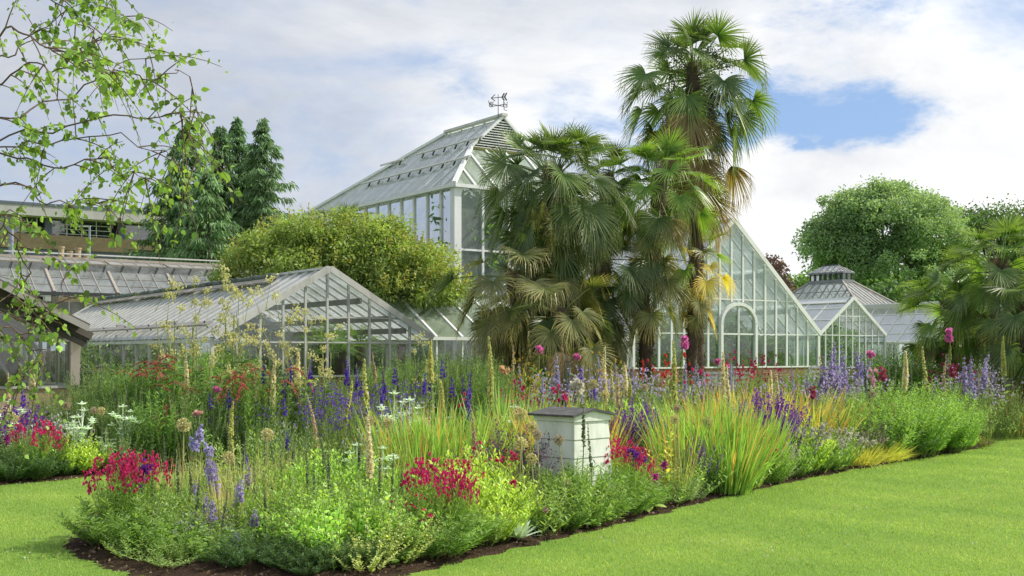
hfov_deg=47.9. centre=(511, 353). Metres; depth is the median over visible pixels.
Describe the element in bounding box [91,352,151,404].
wall side plant
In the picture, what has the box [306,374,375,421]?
wall side plant
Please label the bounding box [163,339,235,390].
dense leafy plant
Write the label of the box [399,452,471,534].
red flower clump
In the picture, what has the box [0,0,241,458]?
birch tree
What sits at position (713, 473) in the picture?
leafy herb
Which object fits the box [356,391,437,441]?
white flower plant
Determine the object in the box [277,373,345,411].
wall side plant
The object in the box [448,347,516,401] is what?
wall side plant
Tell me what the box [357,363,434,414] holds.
tall leafy plant
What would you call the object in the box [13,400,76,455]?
white flower plant
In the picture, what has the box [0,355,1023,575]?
lawn
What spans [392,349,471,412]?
wall side plant
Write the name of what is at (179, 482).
iris plant
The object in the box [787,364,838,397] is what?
wall side plant
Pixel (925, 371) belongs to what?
flower spire
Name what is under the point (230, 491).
leafy herb
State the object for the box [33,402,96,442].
tall leafy plant
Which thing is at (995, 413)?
lilac drift
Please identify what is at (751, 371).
crimson bloom
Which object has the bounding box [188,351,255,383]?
wall side plant
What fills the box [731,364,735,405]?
pale spire
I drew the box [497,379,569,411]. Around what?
red flower sprig
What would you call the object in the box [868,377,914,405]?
tall grey plant
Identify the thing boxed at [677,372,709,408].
wall side plant
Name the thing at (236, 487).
lilac spire
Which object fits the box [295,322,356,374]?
cycad
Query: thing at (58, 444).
red flower clump
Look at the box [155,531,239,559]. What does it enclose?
leafy herb
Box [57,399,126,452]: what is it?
tall leafy plant
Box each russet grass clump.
[471,395,575,451]
[481,396,611,451]
[491,407,612,452]
[506,387,632,459]
[519,397,648,472]
[664,384,765,422]
[676,377,802,418]
[693,381,823,421]
[715,378,854,431]
[739,384,869,444]
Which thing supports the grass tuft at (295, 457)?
on the flower bed soil at (252, 568)
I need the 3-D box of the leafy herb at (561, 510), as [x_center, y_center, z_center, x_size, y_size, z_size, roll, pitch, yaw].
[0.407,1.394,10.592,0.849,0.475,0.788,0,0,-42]
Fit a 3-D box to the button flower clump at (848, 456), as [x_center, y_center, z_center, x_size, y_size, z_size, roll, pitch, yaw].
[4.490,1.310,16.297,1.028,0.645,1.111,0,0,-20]
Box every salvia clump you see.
[0,398,50,462]
[608,397,663,472]
[608,406,636,458]
[634,409,666,475]
[676,436,723,494]
[735,388,807,434]
[743,393,809,452]
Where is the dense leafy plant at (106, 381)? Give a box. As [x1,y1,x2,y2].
[102,361,183,442]
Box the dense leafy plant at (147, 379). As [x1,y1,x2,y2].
[111,356,195,426]
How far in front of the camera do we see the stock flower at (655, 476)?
12.07 m
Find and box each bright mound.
[225,476,306,535]
[249,463,333,500]
[270,457,367,500]
[360,464,429,512]
[451,421,534,479]
[586,398,640,427]
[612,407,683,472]
[634,405,694,437]
[798,414,832,433]
[963,431,980,447]
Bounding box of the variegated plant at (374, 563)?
[326,536,401,572]
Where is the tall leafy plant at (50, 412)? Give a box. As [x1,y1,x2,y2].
[18,399,84,446]
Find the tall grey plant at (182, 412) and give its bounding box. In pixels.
[150,387,203,464]
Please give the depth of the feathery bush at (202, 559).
8.82 m
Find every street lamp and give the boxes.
[1,217,20,253]
[78,226,90,257]
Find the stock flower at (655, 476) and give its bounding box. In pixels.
[651,473,662,507]
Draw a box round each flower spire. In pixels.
[0,372,15,445]
[25,360,35,417]
[183,353,190,416]
[223,401,235,467]
[253,371,257,424]
[270,354,276,429]
[292,351,300,433]
[306,393,327,456]
[338,381,352,457]
[360,414,377,498]
[362,358,370,434]
[372,352,377,410]
[425,340,437,431]
[436,379,446,436]
[471,417,476,460]
[484,336,494,419]
[510,345,515,404]
[602,346,607,410]
[610,369,615,409]
[615,372,620,414]
[622,365,628,414]
[627,377,631,410]
[670,340,678,414]
[720,352,726,413]
[725,365,733,423]
[742,370,750,412]
[766,370,772,405]
[774,374,780,413]
[819,356,822,396]
[898,351,908,408]
[921,346,929,396]
[942,354,946,403]
[996,336,1012,435]
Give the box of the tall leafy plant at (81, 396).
[39,381,113,424]
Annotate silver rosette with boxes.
[511,518,539,538]
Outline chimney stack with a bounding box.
[56,246,92,301]
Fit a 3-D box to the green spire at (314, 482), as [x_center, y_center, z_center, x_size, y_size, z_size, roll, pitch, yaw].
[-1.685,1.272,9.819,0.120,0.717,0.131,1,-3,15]
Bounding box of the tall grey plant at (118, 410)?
[86,396,138,452]
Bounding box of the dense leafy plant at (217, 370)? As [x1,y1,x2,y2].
[189,344,262,397]
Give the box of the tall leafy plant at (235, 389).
[204,375,293,419]
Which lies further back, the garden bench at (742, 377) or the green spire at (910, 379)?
the garden bench at (742, 377)
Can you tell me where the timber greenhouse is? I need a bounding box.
[0,279,93,434]
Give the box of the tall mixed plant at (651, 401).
[625,386,670,414]
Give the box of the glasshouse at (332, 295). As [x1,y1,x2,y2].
[20,266,433,410]
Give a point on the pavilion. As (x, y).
(815, 286)
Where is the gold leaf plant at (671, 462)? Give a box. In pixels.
[643,430,676,489]
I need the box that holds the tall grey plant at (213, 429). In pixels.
[181,399,227,463]
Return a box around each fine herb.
[55,481,190,545]
[55,503,147,545]
[94,503,184,550]
[121,509,209,553]
[391,517,472,559]
[401,504,506,557]
[431,511,500,545]
[524,461,596,508]
[541,505,591,530]
[544,455,612,508]
[551,459,631,514]
[584,488,637,522]
[610,473,669,515]
[622,490,666,510]
[627,477,683,503]
[929,437,950,450]
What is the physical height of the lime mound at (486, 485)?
0.687 m
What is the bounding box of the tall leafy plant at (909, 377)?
[877,360,937,401]
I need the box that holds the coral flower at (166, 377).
[133,360,222,447]
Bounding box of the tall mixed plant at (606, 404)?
[588,395,621,420]
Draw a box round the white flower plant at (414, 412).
[382,395,451,441]
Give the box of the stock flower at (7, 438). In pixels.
[1,434,14,474]
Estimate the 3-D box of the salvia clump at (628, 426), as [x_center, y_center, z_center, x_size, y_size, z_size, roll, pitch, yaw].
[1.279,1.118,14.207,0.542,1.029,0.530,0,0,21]
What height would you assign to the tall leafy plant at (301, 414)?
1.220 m
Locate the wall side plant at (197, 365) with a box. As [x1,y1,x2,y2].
[170,350,238,378]
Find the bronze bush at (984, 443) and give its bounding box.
[977,436,999,446]
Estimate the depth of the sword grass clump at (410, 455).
11.86 m
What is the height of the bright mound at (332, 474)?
0.653 m
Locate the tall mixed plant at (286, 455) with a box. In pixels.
[271,424,316,466]
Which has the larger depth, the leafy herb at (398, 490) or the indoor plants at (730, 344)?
the indoor plants at (730, 344)
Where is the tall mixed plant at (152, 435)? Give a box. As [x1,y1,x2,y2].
[130,413,177,468]
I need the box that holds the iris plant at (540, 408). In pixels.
[509,394,587,430]
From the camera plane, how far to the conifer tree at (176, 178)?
59.50 m
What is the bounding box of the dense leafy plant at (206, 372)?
[155,358,229,415]
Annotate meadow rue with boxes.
[149,276,186,399]
[176,275,211,430]
[199,290,252,445]
[210,271,244,427]
[219,264,278,395]
[238,285,286,433]
[276,303,313,434]
[277,309,320,438]
[312,315,344,424]
[409,331,438,425]
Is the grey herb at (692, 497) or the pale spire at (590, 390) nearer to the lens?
the grey herb at (692, 497)
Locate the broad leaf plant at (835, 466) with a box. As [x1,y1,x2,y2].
[820,459,847,470]
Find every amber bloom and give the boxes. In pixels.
[500,352,552,417]
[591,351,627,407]
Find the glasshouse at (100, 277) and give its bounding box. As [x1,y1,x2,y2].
[0,250,308,380]
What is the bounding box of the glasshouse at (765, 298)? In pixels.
[434,218,821,400]
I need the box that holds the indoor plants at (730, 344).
[635,309,801,366]
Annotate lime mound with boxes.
[38,432,106,474]
[65,436,112,472]
[400,459,511,513]
[410,448,538,510]
[437,437,529,485]
[457,461,542,526]
[467,487,533,542]
[493,479,544,525]
[608,397,672,430]
[781,412,838,473]
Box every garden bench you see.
[705,372,752,383]
[808,366,845,399]
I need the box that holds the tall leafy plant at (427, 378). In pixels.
[387,358,458,421]
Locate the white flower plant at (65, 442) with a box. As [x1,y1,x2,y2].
[39,407,95,462]
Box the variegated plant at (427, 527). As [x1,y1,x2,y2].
[371,507,443,552]
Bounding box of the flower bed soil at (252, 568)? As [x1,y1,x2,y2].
[62,441,993,575]
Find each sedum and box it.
[236,474,391,532]
[236,495,325,547]
[261,484,399,553]
[262,447,345,488]
[263,435,365,484]
[274,471,436,542]
[303,438,408,494]
[319,485,440,548]
[372,443,428,486]
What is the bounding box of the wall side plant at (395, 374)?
[354,354,420,423]
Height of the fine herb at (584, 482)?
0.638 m
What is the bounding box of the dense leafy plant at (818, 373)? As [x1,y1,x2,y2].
[794,366,840,410]
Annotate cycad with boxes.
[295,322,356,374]
[309,330,367,374]
[334,325,382,374]
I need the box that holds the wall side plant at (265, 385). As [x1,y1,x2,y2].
[245,365,287,405]
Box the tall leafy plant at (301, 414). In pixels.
[243,384,321,459]
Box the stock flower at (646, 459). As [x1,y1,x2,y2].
[637,452,648,490]
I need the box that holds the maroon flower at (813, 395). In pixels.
[809,386,819,425]
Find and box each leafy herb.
[98,526,175,558]
[112,535,206,561]
[113,479,221,513]
[134,491,236,541]
[141,548,203,567]
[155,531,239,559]
[170,492,268,534]
[179,451,282,501]
[188,430,297,484]
[194,512,283,545]
[198,459,289,514]
[213,423,321,485]
[217,452,317,511]
[226,467,341,503]
[242,444,327,480]
[344,480,427,517]
[468,505,514,546]
[498,480,581,536]
[511,475,590,529]
[524,470,589,513]
[528,480,609,532]
[534,464,625,525]
[543,470,601,513]
[551,469,628,525]
[560,475,632,502]
[639,466,706,504]
[654,452,737,500]
[692,442,755,487]
[754,454,779,487]
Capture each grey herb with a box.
[85,428,155,471]
[665,490,696,502]
[668,477,717,501]
[678,448,727,491]
[779,458,801,480]
[788,461,809,477]
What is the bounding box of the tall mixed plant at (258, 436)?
[244,419,294,466]
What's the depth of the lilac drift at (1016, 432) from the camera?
22.54 m
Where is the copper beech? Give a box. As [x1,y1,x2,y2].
[765,253,796,291]
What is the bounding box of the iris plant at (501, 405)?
[476,379,554,434]
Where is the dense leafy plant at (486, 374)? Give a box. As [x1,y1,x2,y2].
[449,356,510,416]
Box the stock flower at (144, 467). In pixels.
[134,458,153,521]
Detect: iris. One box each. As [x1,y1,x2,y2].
[498,365,509,401]
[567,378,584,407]
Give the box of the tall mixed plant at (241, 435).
[221,418,261,456]
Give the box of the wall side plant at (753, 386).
[714,373,764,399]
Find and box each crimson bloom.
[505,382,549,411]
[714,351,778,400]
[735,351,791,409]
[915,353,968,399]
[923,353,992,407]
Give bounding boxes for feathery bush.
[0,445,73,479]
[0,448,48,480]
[42,456,84,475]
[193,547,225,562]
[206,533,280,567]
[207,522,303,562]
[245,528,344,569]
[272,546,338,574]
[274,528,385,568]
[318,535,394,567]
[844,406,910,445]
[866,419,943,457]
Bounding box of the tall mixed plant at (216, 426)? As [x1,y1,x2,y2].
[203,417,235,466]
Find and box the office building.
[0,200,199,300]
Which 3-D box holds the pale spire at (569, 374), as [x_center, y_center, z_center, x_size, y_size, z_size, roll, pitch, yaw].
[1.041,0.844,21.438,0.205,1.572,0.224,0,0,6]
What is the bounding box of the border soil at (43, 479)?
[0,461,252,484]
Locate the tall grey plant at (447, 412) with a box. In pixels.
[421,359,475,432]
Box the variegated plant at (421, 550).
[351,523,434,563]
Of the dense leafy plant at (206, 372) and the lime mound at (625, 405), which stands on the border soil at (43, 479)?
the dense leafy plant at (206, 372)
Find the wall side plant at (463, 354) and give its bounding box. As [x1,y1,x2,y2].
[433,346,486,403]
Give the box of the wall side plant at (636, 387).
[616,370,656,408]
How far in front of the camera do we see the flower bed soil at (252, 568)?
9.13 m
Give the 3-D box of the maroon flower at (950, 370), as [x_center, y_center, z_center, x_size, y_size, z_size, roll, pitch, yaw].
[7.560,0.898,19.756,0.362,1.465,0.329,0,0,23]
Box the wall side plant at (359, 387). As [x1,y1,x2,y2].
[325,367,382,422]
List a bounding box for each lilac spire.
[190,480,197,498]
[200,493,209,516]
[204,454,213,524]
[207,450,215,497]
[208,498,217,525]
[212,459,220,516]
[233,482,239,522]
[234,478,244,541]
[244,466,251,489]
[249,509,259,540]
[817,356,824,398]
[821,367,829,405]
[827,351,834,390]
[830,343,840,400]
[833,363,841,411]
[839,345,849,407]
[841,362,848,399]
[854,349,861,398]
[858,358,870,398]
[859,352,864,385]
[961,357,969,416]
[964,352,972,409]
[969,365,976,419]
[979,353,989,435]
[980,359,990,438]
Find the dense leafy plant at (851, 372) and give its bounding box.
[844,347,900,400]
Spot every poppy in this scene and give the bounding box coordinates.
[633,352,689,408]
[635,359,677,413]
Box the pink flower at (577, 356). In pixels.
[569,353,583,395]
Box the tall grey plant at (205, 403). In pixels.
[171,380,234,439]
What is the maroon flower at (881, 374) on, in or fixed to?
on the flower bed soil at (252, 568)
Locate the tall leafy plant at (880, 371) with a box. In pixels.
[849,355,912,394]
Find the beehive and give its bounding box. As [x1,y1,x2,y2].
[528,406,616,486]
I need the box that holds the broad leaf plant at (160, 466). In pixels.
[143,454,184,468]
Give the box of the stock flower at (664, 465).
[658,461,671,494]
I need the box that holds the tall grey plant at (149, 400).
[117,388,177,441]
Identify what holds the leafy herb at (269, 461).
on the flower bed soil at (252, 568)
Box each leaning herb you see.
[97,485,191,517]
[135,483,218,539]
[214,486,284,533]
[267,476,327,508]
[325,464,384,505]
[459,491,496,521]
[490,479,539,507]
[765,457,782,482]
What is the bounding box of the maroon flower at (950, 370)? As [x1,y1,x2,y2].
[944,363,958,411]
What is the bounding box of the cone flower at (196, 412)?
[192,410,212,487]
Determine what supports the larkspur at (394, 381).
on the border soil at (43, 479)
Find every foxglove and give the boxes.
[677,335,688,405]
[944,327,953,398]
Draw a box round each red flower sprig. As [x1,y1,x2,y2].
[390,491,455,531]
[447,392,516,434]
[458,460,530,498]
[459,440,518,489]
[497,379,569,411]
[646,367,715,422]
[698,356,754,399]
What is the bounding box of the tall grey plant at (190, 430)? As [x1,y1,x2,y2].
[170,400,220,467]
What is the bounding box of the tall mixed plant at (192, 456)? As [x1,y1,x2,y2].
[173,415,215,467]
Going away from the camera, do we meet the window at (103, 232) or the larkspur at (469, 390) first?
the larkspur at (469, 390)
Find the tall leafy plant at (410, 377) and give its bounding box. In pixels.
[363,357,437,413]
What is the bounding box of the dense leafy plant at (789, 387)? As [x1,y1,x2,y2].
[759,370,817,407]
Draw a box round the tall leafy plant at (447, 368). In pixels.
[421,359,484,431]
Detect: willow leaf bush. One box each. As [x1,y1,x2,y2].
[802,392,902,449]
[815,381,936,425]
[838,382,961,457]
[840,396,937,454]
[873,375,976,418]
[900,398,967,455]
[902,386,990,451]
[922,398,988,452]
[928,414,974,451]
[957,415,986,448]
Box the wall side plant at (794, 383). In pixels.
[775,371,818,404]
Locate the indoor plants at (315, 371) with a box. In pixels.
[180,339,354,374]
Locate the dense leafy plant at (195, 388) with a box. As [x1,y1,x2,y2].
[133,369,223,434]
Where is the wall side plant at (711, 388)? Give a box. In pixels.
[692,376,737,415]
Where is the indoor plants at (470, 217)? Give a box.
[426,189,537,296]
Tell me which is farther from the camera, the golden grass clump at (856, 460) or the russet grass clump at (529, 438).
the golden grass clump at (856, 460)
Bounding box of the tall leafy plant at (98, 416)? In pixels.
[82,395,153,451]
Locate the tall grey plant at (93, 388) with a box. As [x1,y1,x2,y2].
[66,366,116,422]
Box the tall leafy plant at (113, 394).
[89,369,149,440]
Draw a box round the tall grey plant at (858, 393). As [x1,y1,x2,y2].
[836,380,880,406]
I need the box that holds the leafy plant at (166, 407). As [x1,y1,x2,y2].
[153,398,176,455]
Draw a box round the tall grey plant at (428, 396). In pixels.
[387,368,439,425]
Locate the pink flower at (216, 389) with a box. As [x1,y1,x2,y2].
[212,386,227,463]
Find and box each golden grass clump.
[843,448,874,468]
[851,434,900,467]
[857,448,894,463]
[858,440,915,464]
[887,445,916,460]
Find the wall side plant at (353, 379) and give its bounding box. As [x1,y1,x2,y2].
[344,365,405,405]
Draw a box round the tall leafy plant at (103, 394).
[69,372,133,435]
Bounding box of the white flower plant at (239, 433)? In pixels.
[223,415,264,465]
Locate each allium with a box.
[0,407,9,457]
[8,413,18,458]
[62,402,70,444]
[90,407,97,448]
[97,407,105,453]
[175,417,191,495]
[222,451,235,503]
[260,428,273,467]
[363,415,373,425]
[383,417,392,442]
[512,447,522,483]
[513,407,526,482]
[513,437,527,475]
[525,452,537,494]
[526,421,537,478]
[532,429,542,494]
[553,434,565,509]
[586,379,597,407]
[600,390,609,409]
[641,384,647,407]
[669,414,679,478]
[672,403,682,481]
[702,416,712,492]
[867,390,875,450]
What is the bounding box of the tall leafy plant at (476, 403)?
[449,356,515,429]
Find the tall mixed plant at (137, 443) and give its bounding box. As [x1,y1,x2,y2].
[103,407,162,463]
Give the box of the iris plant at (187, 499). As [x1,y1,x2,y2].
[154,468,208,516]
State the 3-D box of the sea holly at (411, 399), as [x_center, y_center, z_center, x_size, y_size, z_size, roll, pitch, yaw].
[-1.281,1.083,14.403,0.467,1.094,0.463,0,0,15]
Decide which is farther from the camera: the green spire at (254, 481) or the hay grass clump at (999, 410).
the hay grass clump at (999, 410)
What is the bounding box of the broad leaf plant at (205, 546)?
[177,528,265,557]
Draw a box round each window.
[0,216,36,233]
[52,219,110,237]
[125,224,169,239]
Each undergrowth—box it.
[0,387,1018,466]
[97,430,983,571]
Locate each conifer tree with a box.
[116,126,239,262]
[123,171,215,261]
[161,170,243,264]
[198,126,251,259]
[198,158,288,252]
[202,117,299,265]
[210,116,271,262]
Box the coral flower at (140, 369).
[113,354,202,427]
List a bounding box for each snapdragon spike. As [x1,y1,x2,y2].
[536,507,553,532]
[867,367,881,406]
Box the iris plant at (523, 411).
[477,389,557,435]
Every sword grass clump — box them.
[344,394,478,460]
[346,413,442,472]
[363,390,510,466]
[372,415,485,478]
[404,397,523,466]
[440,407,531,466]
[612,411,653,471]
[625,381,757,468]
[634,405,733,486]
[645,383,772,458]
[661,405,781,494]
[686,391,799,487]
[722,403,798,483]
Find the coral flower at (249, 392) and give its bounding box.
[216,363,313,451]
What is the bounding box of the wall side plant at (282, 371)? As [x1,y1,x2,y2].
[259,365,322,421]
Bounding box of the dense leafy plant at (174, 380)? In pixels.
[119,361,216,425]
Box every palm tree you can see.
[423,234,580,387]
[472,118,637,371]
[479,274,618,406]
[537,215,654,405]
[564,140,669,373]
[593,125,725,402]
[614,6,781,406]
[662,231,735,405]
[894,263,995,396]
[913,209,1023,412]
[959,273,1023,434]
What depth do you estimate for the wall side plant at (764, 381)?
25.88 m
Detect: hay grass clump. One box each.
[764,379,829,409]
[784,381,849,425]
[961,386,1023,435]
[962,386,1023,427]
[978,382,1023,435]
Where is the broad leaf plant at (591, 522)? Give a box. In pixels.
[570,509,625,526]
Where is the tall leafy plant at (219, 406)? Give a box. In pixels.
[190,388,262,450]
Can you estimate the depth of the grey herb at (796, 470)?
15.05 m
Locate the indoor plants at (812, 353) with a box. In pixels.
[800,320,863,366]
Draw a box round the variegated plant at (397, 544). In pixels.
[328,514,428,564]
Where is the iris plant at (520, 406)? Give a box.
[484,391,561,433]
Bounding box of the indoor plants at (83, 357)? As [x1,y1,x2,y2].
[0,314,285,403]
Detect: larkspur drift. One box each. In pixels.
[192,398,282,467]
[238,396,326,461]
[267,391,337,458]
[283,383,361,460]
[291,401,382,470]
[302,379,387,432]
[312,400,403,468]
[316,386,422,466]
[316,390,418,460]
[355,380,436,422]
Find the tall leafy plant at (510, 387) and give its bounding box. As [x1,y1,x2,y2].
[476,369,546,418]
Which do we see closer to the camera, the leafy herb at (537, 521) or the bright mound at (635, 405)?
the leafy herb at (537, 521)
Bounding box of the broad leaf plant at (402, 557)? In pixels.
[367,543,424,563]
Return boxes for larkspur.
[20,388,25,424]
[208,393,218,454]
[226,387,231,438]
[260,362,266,424]
[280,373,286,426]
[282,397,287,437]
[285,430,289,461]
[287,357,292,445]
[303,352,312,435]
[306,396,311,459]
[343,356,349,404]
[354,363,360,400]
[359,380,363,407]
[378,385,383,408]
[381,372,387,412]
[392,366,398,410]
[422,372,426,409]
[427,372,430,408]
[439,359,446,404]
[449,377,455,416]
[460,376,464,432]
[465,371,471,427]
[466,389,471,433]
[562,381,567,406]
[578,367,582,407]
[591,376,595,406]
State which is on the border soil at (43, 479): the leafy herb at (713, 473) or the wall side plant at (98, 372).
the wall side plant at (98, 372)
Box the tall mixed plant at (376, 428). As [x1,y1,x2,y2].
[361,415,397,445]
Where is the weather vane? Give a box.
[488,93,506,118]
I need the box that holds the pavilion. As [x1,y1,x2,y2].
[792,264,899,365]
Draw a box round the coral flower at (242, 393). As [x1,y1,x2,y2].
[215,366,277,442]
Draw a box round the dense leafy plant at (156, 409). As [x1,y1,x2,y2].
[121,384,208,464]
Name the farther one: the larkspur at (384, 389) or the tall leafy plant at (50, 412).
the larkspur at (384, 389)
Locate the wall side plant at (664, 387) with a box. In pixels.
[643,374,689,406]
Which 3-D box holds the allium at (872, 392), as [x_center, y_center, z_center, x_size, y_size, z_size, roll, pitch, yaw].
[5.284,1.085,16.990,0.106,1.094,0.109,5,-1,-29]
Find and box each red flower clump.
[8,417,61,477]
[29,428,66,475]
[82,446,148,527]
[103,448,159,510]
[111,450,174,511]
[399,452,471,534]
[417,459,471,531]
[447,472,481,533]
[603,435,646,497]
[615,443,655,497]
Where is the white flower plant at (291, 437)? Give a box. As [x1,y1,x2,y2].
[271,418,312,467]
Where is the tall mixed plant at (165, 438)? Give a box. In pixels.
[147,421,182,462]
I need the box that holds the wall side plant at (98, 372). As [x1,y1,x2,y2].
[63,364,126,406]
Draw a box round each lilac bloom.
[188,436,201,489]
[189,424,210,515]
[200,442,214,506]
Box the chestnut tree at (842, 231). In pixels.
[790,173,992,364]
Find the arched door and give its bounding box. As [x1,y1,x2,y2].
[719,302,757,366]
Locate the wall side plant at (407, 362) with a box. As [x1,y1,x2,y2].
[376,351,463,400]
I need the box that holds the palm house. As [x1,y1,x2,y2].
[298,113,598,294]
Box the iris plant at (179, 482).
[155,461,205,501]
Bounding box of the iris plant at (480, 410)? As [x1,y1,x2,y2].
[447,389,525,434]
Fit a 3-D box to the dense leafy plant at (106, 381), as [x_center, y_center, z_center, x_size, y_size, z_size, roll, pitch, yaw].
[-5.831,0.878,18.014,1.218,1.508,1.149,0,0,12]
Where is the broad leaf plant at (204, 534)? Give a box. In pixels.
[158,519,235,551]
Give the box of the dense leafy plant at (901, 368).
[854,342,926,402]
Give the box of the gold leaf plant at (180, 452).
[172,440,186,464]
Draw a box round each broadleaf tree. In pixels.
[783,269,834,351]
[862,273,1017,364]
[926,193,1023,300]
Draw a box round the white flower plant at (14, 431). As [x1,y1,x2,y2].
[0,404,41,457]
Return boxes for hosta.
[630,497,665,511]
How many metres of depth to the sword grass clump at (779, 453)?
14.42 m
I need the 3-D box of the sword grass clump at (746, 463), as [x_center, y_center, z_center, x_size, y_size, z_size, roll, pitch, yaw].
[2.479,1.089,13.569,1.483,1.087,1.382,0,0,23]
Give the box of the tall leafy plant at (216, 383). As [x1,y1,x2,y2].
[195,369,229,419]
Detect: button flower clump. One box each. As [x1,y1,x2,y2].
[765,443,800,482]
[770,414,832,476]
[783,431,824,476]
[805,418,861,471]
[811,422,876,469]
[814,432,849,468]
[851,425,889,452]
[872,428,908,454]
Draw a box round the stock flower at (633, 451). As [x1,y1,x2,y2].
[626,444,643,497]
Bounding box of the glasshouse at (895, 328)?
[811,301,1014,390]
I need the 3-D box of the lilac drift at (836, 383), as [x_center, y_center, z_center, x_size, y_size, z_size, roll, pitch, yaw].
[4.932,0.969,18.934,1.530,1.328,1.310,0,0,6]
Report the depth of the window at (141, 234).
74.99 m
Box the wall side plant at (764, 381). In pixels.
[738,369,789,396]
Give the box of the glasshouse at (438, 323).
[370,291,666,398]
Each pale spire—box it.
[517,364,521,390]
[539,373,544,408]
[546,366,554,405]
[554,353,560,406]
[567,356,571,398]
[588,369,591,402]
[597,354,602,400]
[631,366,634,389]
[681,357,686,409]
[691,361,696,395]
[695,364,698,403]
[700,366,705,403]
[716,373,719,396]
[728,358,731,390]
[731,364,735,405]
[790,365,796,401]
[804,369,809,404]
[945,353,950,400]
[975,368,978,404]
[992,364,1000,438]
[1005,370,1010,421]
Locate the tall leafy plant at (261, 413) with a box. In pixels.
[225,394,292,456]
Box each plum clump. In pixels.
[449,419,561,483]
[470,430,535,479]
[482,436,569,488]
[609,410,645,462]
[856,413,890,462]
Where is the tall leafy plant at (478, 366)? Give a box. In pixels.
[447,355,498,416]
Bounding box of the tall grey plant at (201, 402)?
[175,380,219,447]
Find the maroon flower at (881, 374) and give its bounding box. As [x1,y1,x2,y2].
[875,366,886,432]
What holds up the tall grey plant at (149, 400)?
on the border soil at (43, 479)
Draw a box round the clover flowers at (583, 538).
[6,449,1017,558]
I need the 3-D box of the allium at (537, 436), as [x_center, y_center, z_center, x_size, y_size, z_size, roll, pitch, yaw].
[0.235,1.173,10.918,0.106,0.915,0.109,1,1,13]
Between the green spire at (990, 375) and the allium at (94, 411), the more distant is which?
the green spire at (990, 375)
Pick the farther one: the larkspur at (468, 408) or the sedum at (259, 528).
the larkspur at (468, 408)
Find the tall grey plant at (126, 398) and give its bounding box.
[109,381,164,440]
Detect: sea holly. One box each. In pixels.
[0,399,26,459]
[62,415,86,449]
[65,401,96,452]
[96,432,115,463]
[107,404,136,457]
[118,409,141,451]
[340,442,365,469]
[365,404,395,443]
[373,445,398,480]
[377,390,412,444]
[394,396,426,432]
[501,404,528,427]
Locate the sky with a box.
[0,0,1023,354]
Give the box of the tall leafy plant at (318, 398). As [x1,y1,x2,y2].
[283,381,347,446]
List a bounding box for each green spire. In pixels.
[79,352,83,393]
[86,340,90,395]
[97,359,102,402]
[101,409,104,444]
[113,378,117,425]
[123,403,125,445]
[125,372,128,440]
[151,462,155,522]
[170,385,174,417]
[189,462,193,515]
[207,381,214,440]
[227,423,232,472]
[253,461,256,498]
[280,447,283,486]
[306,410,310,464]
[312,461,316,500]
[321,439,332,498]
[327,448,330,491]
[381,360,387,408]
[395,352,400,409]
[399,469,402,511]
[410,357,418,421]
[414,358,421,405]
[444,347,449,407]
[449,354,458,424]
[464,350,467,412]
[470,358,472,416]
[482,372,488,415]
[551,375,554,405]
[564,357,568,401]
[579,402,587,476]
[587,422,593,485]
[863,357,866,401]
[867,371,870,409]
[887,352,890,389]
[893,364,896,400]
[909,360,912,392]
[990,357,993,434]
[1014,364,1018,416]
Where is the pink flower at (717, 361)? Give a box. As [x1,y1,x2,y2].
[713,359,727,394]
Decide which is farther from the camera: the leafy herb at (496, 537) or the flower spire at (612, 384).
the flower spire at (612, 384)
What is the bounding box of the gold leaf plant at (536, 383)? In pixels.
[530,373,541,407]
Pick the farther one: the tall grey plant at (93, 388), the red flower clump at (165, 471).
the tall grey plant at (93, 388)
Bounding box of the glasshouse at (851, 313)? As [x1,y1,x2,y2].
[772,297,886,384]
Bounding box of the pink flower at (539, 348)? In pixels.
[529,345,548,395]
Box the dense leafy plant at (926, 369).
[875,350,942,398]
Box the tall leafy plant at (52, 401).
[28,391,90,437]
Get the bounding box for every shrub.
[199,203,482,340]
[307,201,378,267]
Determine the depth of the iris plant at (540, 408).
14.34 m
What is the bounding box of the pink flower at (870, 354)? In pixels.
[862,350,878,389]
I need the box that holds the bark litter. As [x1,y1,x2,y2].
[63,440,988,575]
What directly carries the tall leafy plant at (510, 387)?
on the border soil at (43, 479)
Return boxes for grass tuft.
[134,448,186,499]
[136,442,211,492]
[176,442,236,521]
[181,467,257,534]
[216,445,277,503]
[233,441,304,485]
[254,469,309,509]
[275,441,325,477]
[363,440,418,486]
[633,442,669,492]
[649,433,701,490]
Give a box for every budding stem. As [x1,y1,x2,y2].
[119,438,122,474]
[162,434,166,488]
[176,449,180,495]
[193,474,199,526]
[218,489,227,534]
[237,431,246,482]
[261,491,267,533]
[262,428,266,477]
[268,424,275,470]
[291,438,294,468]
[305,444,308,501]
[321,432,324,479]
[357,434,360,483]
[375,448,381,506]
[390,453,393,523]
[497,433,500,473]
[663,423,667,473]
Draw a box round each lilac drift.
[144,509,203,536]
[168,515,234,548]
[195,503,248,538]
[501,374,583,415]
[532,368,615,409]
[544,364,636,415]
[559,362,655,423]
[596,365,680,417]
[621,369,700,414]
[643,371,720,411]
[668,375,755,409]
[752,371,838,415]
[762,372,858,417]
[792,367,889,415]
[797,364,909,406]
[920,369,1006,436]
[930,363,1010,440]
[960,367,1023,438]
[981,368,1023,437]

